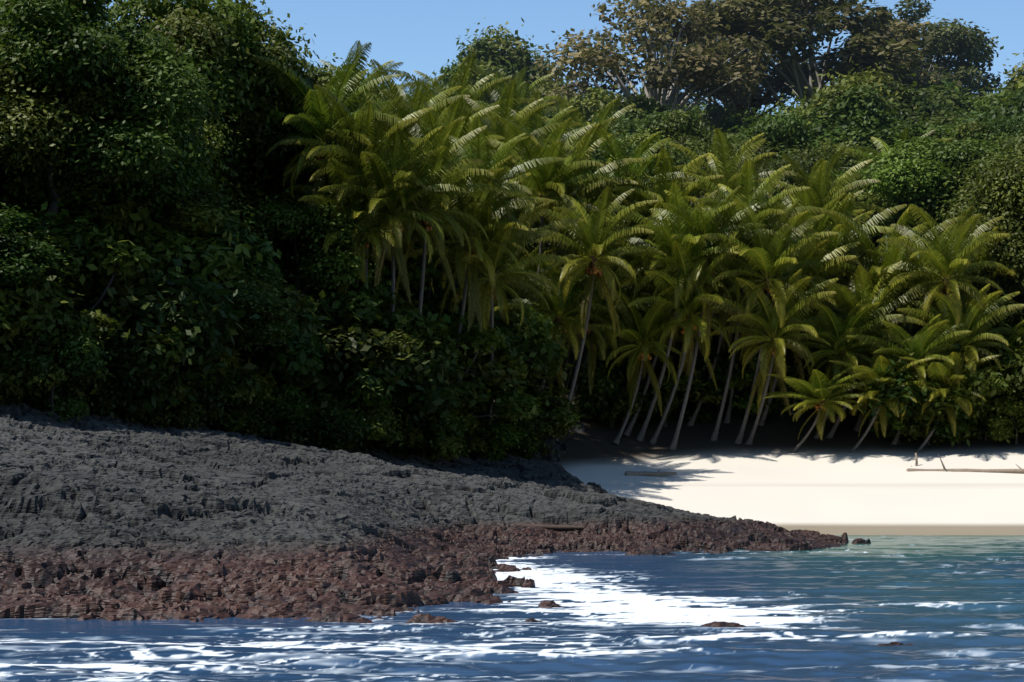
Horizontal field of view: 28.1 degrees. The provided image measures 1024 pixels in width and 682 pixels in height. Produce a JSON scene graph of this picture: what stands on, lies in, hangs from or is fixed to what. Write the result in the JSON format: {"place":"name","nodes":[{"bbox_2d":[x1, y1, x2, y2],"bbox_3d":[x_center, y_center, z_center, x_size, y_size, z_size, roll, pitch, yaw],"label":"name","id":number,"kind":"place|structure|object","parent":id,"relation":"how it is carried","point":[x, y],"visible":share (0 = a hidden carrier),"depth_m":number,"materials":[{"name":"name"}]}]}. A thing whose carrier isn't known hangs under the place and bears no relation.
{"place":"outdoors","nodes":[
{"label":"outdoors","id":0,"kind":"place"},
{"bbox_2d":[0,535,1023,681],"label":"sea water","id":1,"kind":"structure","parent":0,"point":[950,608],"depth_m":54.13,"materials":[{"name":"liquid"}]},
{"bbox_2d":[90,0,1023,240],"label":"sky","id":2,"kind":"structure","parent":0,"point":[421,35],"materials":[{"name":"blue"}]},
{"bbox_2d":[312,266,1023,534],"bbox_3d":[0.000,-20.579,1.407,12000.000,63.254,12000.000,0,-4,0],"label":"sandy beach","id":3,"kind":"structure","parent":0,"point":[870,485],"depth_m":177.07,"materials":[{"name":"sand"}]},
{"bbox_2d":[0,261,77,357],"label":"shrub","id":4,"kind":"object","parent":3,"relation":"on","point":[31,313],"visible":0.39,"depth_m":130.76,"materials":[{"name":"green plant"}]},
{"bbox_2d":[0,275,88,404],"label":"shrub","id":5,"kind":"object","parent":3,"relation":"on","point":[10,386],"visible":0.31,"depth_m":131.29,"materials":[{"name":"green plant"}]},
{"bbox_2d":[0,329,111,421],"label":"shrub","id":6,"kind":"object","parent":3,"relation":"on","point":[77,364],"visible":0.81,"depth_m":131.33,"materials":[{"name":"green plant"}]},
{"bbox_2d":[0,225,203,371],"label":"shrub","id":7,"kind":"object","parent":3,"relation":"on","point":[114,264],"visible":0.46,"depth_m":137.35,"materials":[{"name":"green plant"}]},
{"bbox_2d":[53,301,180,412],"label":"shrub","id":8,"kind":"object","parent":3,"relation":"on","point":[123,368],"visible":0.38,"depth_m":136.78,"materials":[{"name":"green plant"}]},
{"bbox_2d":[7,199,259,424],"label":"shrub","id":9,"kind":"object","parent":3,"relation":"on","point":[203,321],"visible":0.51,"depth_m":138.64,"materials":[{"name":"green plant"}]},
{"bbox_2d":[78,339,195,421],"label":"shrub","id":10,"kind":"object","parent":3,"relation":"on","point":[104,403],"visible":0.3,"depth_m":137.79,"materials":[{"name":"green plant"}]},
{"bbox_2d":[65,260,244,391],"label":"shrub","id":11,"kind":"object","parent":3,"relation":"on","point":[151,270],"visible":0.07,"depth_m":143.29,"materials":[{"name":"green plant"}]},
{"bbox_2d":[98,84,249,206],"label":"tree","id":12,"kind":"object","parent":3,"relation":"on","point":[209,143],"visible":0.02,"depth_m":158.13,"materials":[{"name":"green plant"}]},
{"bbox_2d":[94,197,276,408],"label":"shrub","id":13,"kind":"object","parent":3,"relation":"on","point":[167,242],"visible":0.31,"depth_m":145.71,"materials":[{"name":"green plant"}]},
{"bbox_2d":[86,0,296,187],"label":"tree","id":14,"kind":"object","parent":3,"relation":"on","point":[191,20],"visible":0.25,"depth_m":162.55,"materials":[{"name":"green plant"}]},
{"bbox_2d":[166,343,261,432],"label":"shrub","id":15,"kind":"object","parent":3,"relation":"on","point":[248,381],"visible":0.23,"depth_m":145.99,"materials":[{"name":"green plant"}]},
{"bbox_2d":[167,219,326,390],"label":"shrub","id":16,"kind":"object","parent":3,"relation":"on","point":[279,358],"visible":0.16,"depth_m":150.80,"materials":[{"name":"green plant"}]},
{"bbox_2d":[187,0,384,197],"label":"tree","id":17,"kind":"object","parent":3,"relation":"on","point":[260,92],"visible":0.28,"depth_m":168.64,"materials":[{"name":"green plant"}]},
{"bbox_2d":[236,147,408,296],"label":"tree","id":18,"kind":"object","parent":3,"relation":"on","point":[280,215],"visible":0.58,"depth_m":163.96,"materials":[{"name":"green plant"}]},
{"bbox_2d":[252,42,416,289],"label":"palm","id":19,"kind":"object","parent":3,"relation":"on","point":[319,121],"visible":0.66,"depth_m":167.09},
{"bbox_2d":[300,282,414,437],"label":"shrub","id":20,"kind":"object","parent":3,"relation":"on","point":[338,356],"visible":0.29,"depth_m":159.55,"materials":[{"name":"green plant"}]},
{"bbox_2d":[282,144,443,319],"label":"palm","id":21,"kind":"object","parent":3,"relation":"on","point":[375,236],"visible":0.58,"depth_m":164.19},
{"bbox_2d":[329,382,405,452],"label":"shrub","id":22,"kind":"object","parent":3,"relation":"on","point":[382,432],"visible":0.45,"depth_m":159.75,"materials":[{"name":"green plant"}]},
{"bbox_2d":[280,84,455,277],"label":"palm","id":23,"kind":"object","parent":3,"relation":"on","point":[371,134],"visible":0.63,"depth_m":164.61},
{"bbox_2d":[307,277,470,446],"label":"shrub","id":24,"kind":"object","parent":3,"relation":"on","point":[407,368],"visible":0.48,"depth_m":162.88,"materials":[{"name":"green plant"}]},
{"bbox_2d":[300,191,486,314],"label":"bush","id":25,"kind":"object","parent":3,"relation":"on","point":[414,275],"visible":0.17,"depth_m":172.05,"materials":[{"name":"green plant"}]},
{"bbox_2d":[325,299,472,430],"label":"shrub","id":26,"kind":"object","parent":3,"relation":"on","point":[446,354],"visible":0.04,"depth_m":168.56,"materials":[{"name":"green plant"}]},
{"bbox_2d":[318,123,480,449],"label":"palm","id":27,"kind":"object","parent":3,"relation":"on","point":[393,221],"visible":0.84,"depth_m":164.55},
{"bbox_2d":[356,59,475,170],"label":"palm","id":28,"kind":"object","parent":3,"relation":"on","point":[396,91],"visible":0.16,"depth_m":192.95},
{"bbox_2d":[338,118,513,329],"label":"palm","id":29,"kind":"object","parent":3,"relation":"on","point":[427,206],"visible":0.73,"depth_m":167.35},
{"bbox_2d":[382,410,471,461],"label":"shrub","id":30,"kind":"object","parent":3,"relation":"on","point":[446,441],"visible":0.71,"depth_m":166.29,"materials":[{"name":"green plant"}]},
{"bbox_2d":[363,89,521,205],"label":"palm","id":31,"kind":"object","parent":3,"relation":"on","point":[424,125],"visible":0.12,"depth_m":184.13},
{"bbox_2d":[0,400,912,645],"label":"rocky shore","id":32,"kind":"structure","parent":3,"relation":"on","point":[107,517],"depth_m":88.91,"materials":[{"name":"stone"}]},
{"bbox_2d":[0,202,98,290],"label":"bush","id":33,"kind":"object","parent":32,"relation":"on","point":[28,254],"visible":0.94,"depth_m":131.82,"materials":[{"name":"green plant"}]},
{"bbox_2d":[0,0,237,234],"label":"tree","id":34,"kind":"object","parent":32,"relation":"on","point":[126,121],"visible":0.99,"depth_m":139.26,"materials":[{"name":"green plant"}]},
{"bbox_2d":[0,140,269,250],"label":"tree","id":35,"kind":"object","parent":32,"relation":"on","point":[35,195],"visible":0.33,"depth_m":146.54,"materials":[{"name":"green plant"}]},
{"bbox_2d":[151,255,308,429],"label":"bush","id":36,"kind":"object","parent":32,"relation":"on","point":[266,328],"visible":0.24,"depth_m":145.58,"materials":[{"name":"green plant"}]},
{"bbox_2d":[389,278,527,423],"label":"shrub","id":37,"kind":"object","parent":3,"relation":"on","point":[439,295],"visible":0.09,"depth_m":177.38,"materials":[{"name":"green plant"}]},
{"bbox_2d":[385,52,534,157],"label":"palm","id":38,"kind":"object","parent":3,"relation":"on","point":[471,90],"visible":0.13,"depth_m":208.35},
{"bbox_2d":[410,51,516,106],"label":"tree","id":39,"kind":"object","parent":3,"relation":"on","point":[450,72],"visible":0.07,"depth_m":287.03,"materials":[{"name":"green plant"}]},
{"bbox_2d":[403,314,549,427],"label":"shrub","id":40,"kind":"object","parent":3,"relation":"on","point":[476,388],"visible":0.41,"depth_m":172.66,"materials":[{"name":"green plant"}]},
{"bbox_2d":[409,156,554,382],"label":"palm","id":41,"kind":"object","parent":3,"relation":"on","point":[470,206],"visible":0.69,"depth_m":171.72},
{"bbox_2d":[409,115,564,380],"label":"palm","id":42,"kind":"object","parent":3,"relation":"on","point":[501,153],"visible":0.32,"depth_m":175.34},
{"bbox_2d":[408,192,584,426],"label":"palm","id":43,"kind":"object","parent":3,"relation":"on","point":[486,293],"visible":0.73,"depth_m":174.06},
{"bbox_2d":[468,404,532,460],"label":"shrub","id":44,"kind":"object","parent":3,"relation":"on","point":[503,436],"visible":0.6,"depth_m":174.32,"materials":[{"name":"green plant"}]},
{"bbox_2d":[433,293,572,434],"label":"shrub","id":45,"kind":"object","parent":3,"relation":"on","point":[533,359],"visible":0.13,"depth_m":180.24,"materials":[{"name":"green plant"}]},
{"bbox_2d":[435,79,581,238],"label":"palm","id":46,"kind":"object","parent":3,"relation":"on","point":[518,119],"visible":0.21,"depth_m":200.47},
{"bbox_2d":[447,17,577,105],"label":"tree","id":47,"kind":"object","parent":3,"relation":"on","point":[522,56],"visible":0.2,"depth_m":299.43,"materials":[{"name":"green plant"}]},
{"bbox_2d":[469,64,563,126],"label":"palm","id":48,"kind":"object","parent":3,"relation":"on","point":[520,85],"visible":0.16,"depth_m":258.29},
{"bbox_2d":[492,394,585,459],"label":"shrub","id":49,"kind":"object","parent":3,"relation":"on","point":[562,416],"visible":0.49,"depth_m":178.57,"materials":[{"name":"green plant"}]},
{"bbox_2d":[474,90,605,219],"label":"palm","id":50,"kind":"object","parent":3,"relation":"on","point":[560,115],"visible":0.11,"depth_m":214.38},
{"bbox_2d":[482,117,619,385],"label":"palm","id":51,"kind":"object","parent":3,"relation":"on","point":[541,180],"visible":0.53,"depth_m":193.67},
{"bbox_2d":[494,249,639,397],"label":"palm","id":52,"kind":"object","parent":3,"relation":"on","point":[558,306],"visible":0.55,"depth_m":189.60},
{"bbox_2d":[501,123,644,389],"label":"palm","id":53,"kind":"object","parent":3,"relation":"on","point":[581,192],"visible":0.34,"depth_m":198.25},
{"bbox_2d":[535,97,642,342],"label":"palm","id":54,"kind":"object","parent":3,"relation":"on","point":[610,121],"visible":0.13,"depth_m":223.36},
{"bbox_2d":[517,186,666,440],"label":"palm","id":55,"kind":"object","parent":3,"relation":"on","point":[594,241],"visible":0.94,"depth_m":186.93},
{"bbox_2d":[529,251,675,401],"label":"palm","id":56,"kind":"object","parent":3,"relation":"on","point":[598,299],"visible":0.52,"depth_m":192.25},
{"bbox_2d":[575,377,645,427],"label":"shrub","id":57,"kind":"object","parent":3,"relation":"on","point":[603,411],"visible":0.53,"depth_m":193.92,"materials":[{"name":"green plant"}]},
{"bbox_2d":[528,123,695,311],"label":"tree","id":58,"kind":"object","parent":3,"relation":"on","point":[629,145],"visible":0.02,"depth_m":215.63,"materials":[{"name":"green plant"}]},
{"bbox_2d":[553,81,672,125],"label":"bush","id":59,"kind":"object","parent":3,"relation":"on","point":[599,99],"visible":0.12,"depth_m":258.92,"materials":[{"name":"green plant"}]},
{"bbox_2d":[567,341,684,427],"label":"shrub","id":60,"kind":"object","parent":3,"relation":"on","point":[603,388],"visible":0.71,"depth_m":193.43,"materials":[{"name":"green plant"}]},
{"bbox_2d":[565,128,694,356],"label":"palm","id":61,"kind":"object","parent":3,"relation":"on","point":[640,165],"visible":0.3,"depth_m":200.88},
{"bbox_2d":[575,286,698,444],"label":"palm","id":62,"kind":"object","parent":3,"relation":"on","point":[641,336],"visible":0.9,"depth_m":191.11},
{"bbox_2d":[567,104,734,313],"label":"tree","id":63,"kind":"object","parent":3,"relation":"on","point":[624,126],"visible":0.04,"depth_m":231.35,"materials":[{"name":"green plant"}]},
{"bbox_2d":[524,0,779,115],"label":"emergent tree","id":64,"kind":"object","parent":3,"relation":"on","point":[702,70],"visible":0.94,"depth_m":265.68,"materials":[{"name":"green plant"}]},
{"bbox_2d":[582,218,735,436],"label":"palm","id":65,"kind":"object","parent":3,"relation":"on","point":[627,281],"visible":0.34,"depth_m":193.15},
{"bbox_2d":[600,148,745,386],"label":"palm","id":66,"kind":"object","parent":3,"relation":"on","point":[663,181],"visible":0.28,"depth_m":198.71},
{"bbox_2d":[617,361,728,426],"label":"shrub","id":67,"kind":"object","parent":3,"relation":"on","point":[710,392],"visible":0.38,"depth_m":195.69,"materials":[{"name":"green plant"}]},
{"bbox_2d":[624,104,732,175],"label":"bush","id":68,"kind":"object","parent":3,"relation":"on","point":[684,127],"visible":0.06,"depth_m":229.93,"materials":[{"name":"green plant"}]},
{"bbox_2d":[601,182,765,440],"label":"palm","id":69,"kind":"object","parent":3,"relation":"on","point":[669,257],"visible":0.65,"depth_m":190.56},
{"bbox_2d":[615,241,762,443],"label":"palm","id":70,"kind":"object","parent":3,"relation":"on","point":[693,303],"visible":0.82,"depth_m":190.40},
{"bbox_2d":[661,321,741,412],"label":"shrub","id":71,"kind":"object","parent":3,"relation":"on","point":[701,357],"visible":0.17,"depth_m":198.92,"materials":[{"name":"green plant"}]},
{"bbox_2d":[633,186,781,449],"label":"palm","id":72,"kind":"object","parent":3,"relation":"on","point":[703,264],"visible":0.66,"depth_m":190.49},
{"bbox_2d":[643,0,808,121],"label":"emergent tree","id":73,"kind":"object","parent":3,"relation":"on","point":[784,90],"visible":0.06,"depth_m":299.57,"materials":[{"name":"green plant"}]},
{"bbox_2d":[659,224,801,425],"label":"palm","id":74,"kind":"object","parent":3,"relation":"on","point":[725,316],"visible":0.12,"depth_m":197.54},
{"bbox_2d":[669,128,801,317],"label":"palm","id":75,"kind":"object","parent":3,"relation":"on","point":[733,168],"visible":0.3,"depth_m":212.04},
{"bbox_2d":[706,347,802,415],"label":"shrub","id":76,"kind":"object","parent":3,"relation":"on","point":[741,404],"visible":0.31,"depth_m":198.09,"materials":[{"name":"green plant"}]},
{"bbox_2d":[682,158,833,440],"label":"palm","id":77,"kind":"object","parent":3,"relation":"on","point":[764,213],"visible":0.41,"depth_m":193.13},
{"bbox_2d":[700,198,838,443],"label":"palm","id":78,"kind":"object","parent":3,"relation":"on","point":[778,259],"visible":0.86,"depth_m":189.70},
{"bbox_2d":[696,269,845,444],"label":"palm","id":79,"kind":"object","parent":3,"relation":"on","point":[773,344],"visible":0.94,"depth_m":189.66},
{"bbox_2d":[701,126,859,200],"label":"bush","id":80,"kind":"object","parent":3,"relation":"on","point":[771,164],"visible":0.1,"depth_m":223.50,"materials":[{"name":"green plant"}]},
{"bbox_2d":[718,231,869,425],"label":"palm","id":81,"kind":"object","parent":3,"relation":"on","point":[816,271],"visible":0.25,"depth_m":194.24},
{"bbox_2d":[710,105,882,189],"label":"bush","id":82,"kind":"object","parent":3,"relation":"on","point":[793,130],"visible":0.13,"depth_m":228.99,"materials":[{"name":"green plant"}]},
{"bbox_2d":[664,0,961,114],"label":"emergent tree","id":83,"kind":"object","parent":3,"relation":"on","point":[787,22],"visible":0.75,"depth_m":278.59,"materials":[{"name":"green plant"}]},
{"bbox_2d":[754,148,883,249],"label":"palm","id":84,"kind":"object","parent":3,"relation":"on","point":[822,196],"visible":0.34,"depth_m":206.31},
{"bbox_2d":[737,185,903,414],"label":"palm","id":85,"kind":"object","parent":3,"relation":"on","point":[823,225],"visible":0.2,"depth_m":200.18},
{"bbox_2d":[757,161,884,276],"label":"tree","id":86,"kind":"object","parent":3,"relation":"on","point":[875,199],"visible":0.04,"depth_m":216.24,"materials":[{"name":"green plant"}]},
{"bbox_2d":[760,367,895,452],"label":"palm","id":87,"kind":"object","parent":3,"relation":"on","point":[820,390],"visible":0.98,"depth_m":187.80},
{"bbox_2d":[767,193,906,418],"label":"palm","id":88,"kind":"object","parent":3,"relation":"on","point":[870,222],"visible":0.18,"depth_m":200.94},
{"bbox_2d":[780,296,903,438],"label":"palm","id":89,"kind":"object","parent":3,"relation":"on","point":[841,349],"visible":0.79,"depth_m":191.31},
{"bbox_2d":[760,60,941,274],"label":"tree","id":90,"kind":"object","parent":3,"relation":"on","point":[902,92],"visible":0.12,"depth_m":255.47,"materials":[{"name":"green plant"}]},
{"bbox_2d":[791,66,918,299],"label":"bush","id":91,"kind":"object","parent":3,"relation":"on","point":[852,104],"visible":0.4,"depth_m":239.01,"materials":[{"name":"green plant"}]},
{"bbox_2d":[800,260,943,437],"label":"palm","id":92,"kind":"object","parent":3,"relation":"on","point":[860,295],"visible":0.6,"depth_m":192.38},
{"bbox_2d":[803,204,970,431],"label":"palm","id":93,"kind":"object","parent":3,"relation":"on","point":[891,252],"visible":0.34,"depth_m":197.41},
{"bbox_2d":[820,116,958,314],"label":"tree","id":94,"kind":"object","parent":3,"relation":"on","point":[886,138],"visible":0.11,"depth_m":234.14,"materials":[{"name":"green plant"}]},
{"bbox_2d":[825,352,956,452],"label":"palm","id":95,"kind":"object","parent":3,"relation":"on","point":[870,376],"visible":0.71,"depth_m":187.70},
{"bbox_2d":[846,314,980,444],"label":"palm","id":96,"kind":"object","parent":3,"relation":"on","point":[920,349],"visible":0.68,"depth_m":188.77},
{"bbox_2d":[860,386,970,444],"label":"shrub","id":97,"kind":"object","parent":3,"relation":"on","point":[945,430],"visible":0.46,"depth_m":189.13,"materials":[{"name":"green plant"}]},
{"bbox_2d":[837,244,993,380],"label":"palm","id":98,"kind":"object","parent":3,"relation":"on","point":[917,279],"visible":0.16,"depth_m":198.32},
{"bbox_2d":[850,340,1006,439],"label":"shrub","id":99,"kind":"object","parent":3,"relation":"on","point":[916,392],"visible":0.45,"depth_m":188.12,"materials":[{"name":"green plant"}]},
{"bbox_2d":[851,0,1008,97],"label":"emergent tree","id":100,"kind":"object","parent":3,"relation":"on","point":[961,45],"visible":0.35,"depth_m":312.95,"materials":[{"name":"green plant"}]},
{"bbox_2d":[847,128,1013,311],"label":"tree","id":101,"kind":"object","parent":3,"relation":"on","point":[900,172],"visible":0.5,"depth_m":212.99,"materials":[{"name":"green plant"}]},
{"bbox_2d":[876,204,1010,436],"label":"palm","id":102,"kind":"object","parent":3,"relation":"on","point":[940,259],"visible":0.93,"depth_m":190.94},
{"bbox_2d":[898,349,1016,452],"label":"palm","id":103,"kind":"object","parent":3,"relation":"on","point":[941,378],"visible":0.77,"depth_m":187.58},
{"bbox_2d":[896,283,1023,441],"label":"palm","id":104,"kind":"object","parent":3,"relation":"on","point":[977,323],"visible":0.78,"depth_m":189.37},
{"bbox_2d":[905,127,1023,325],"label":"tree","id":105,"kind":"object","parent":3,"relation":"on","point":[1010,141],"visible":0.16,"depth_m":213.12,"materials":[{"name":"green plant"}]},
{"bbox_2d":[910,327,1023,446],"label":"shrub","id":106,"kind":"object","parent":3,"relation":"on","point":[988,385],"visible":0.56,"depth_m":188.04,"materials":[{"name":"green plant"}]},
{"bbox_2d":[924,139,1023,306],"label":"tree","id":107,"kind":"object","parent":3,"relation":"on","point":[990,201],"visible":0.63,"depth_m":199.21,"materials":[{"name":"green plant"}]},
{"bbox_2d":[925,106,1023,307],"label":"tree","id":108,"kind":"object","parent":3,"relation":"on","point":[974,128],"visible":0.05,"depth_m":224.52,"materials":[{"name":"green plant"}]},
{"bbox_2d":[927,226,1023,323],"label":"palm","id":109,"kind":"object","parent":3,"relation":"on","point":[978,286],"visible":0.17,"depth_m":199.50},
{"bbox_2d":[967,88,1023,141],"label":"tree","id":110,"kind":"object","parent":3,"relation":"on","point":[1019,103],"visible":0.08,"depth_m":240.21,"materials":[{"name":"green plant"}]},
{"bbox_2d":[981,396,1023,443],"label":"shrub","id":111,"kind":"object","parent":3,"relation":"on","point":[1001,430],"visible":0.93,"depth_m":188.39,"materials":[{"name":"green plant"}]},
{"bbox_2d":[920,297,1023,432],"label":"shrub","id":112,"kind":"object","parent":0,"point":[1012,318],"visible":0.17,"depth_m":190.07,"materials":[{"name":"green plant"}]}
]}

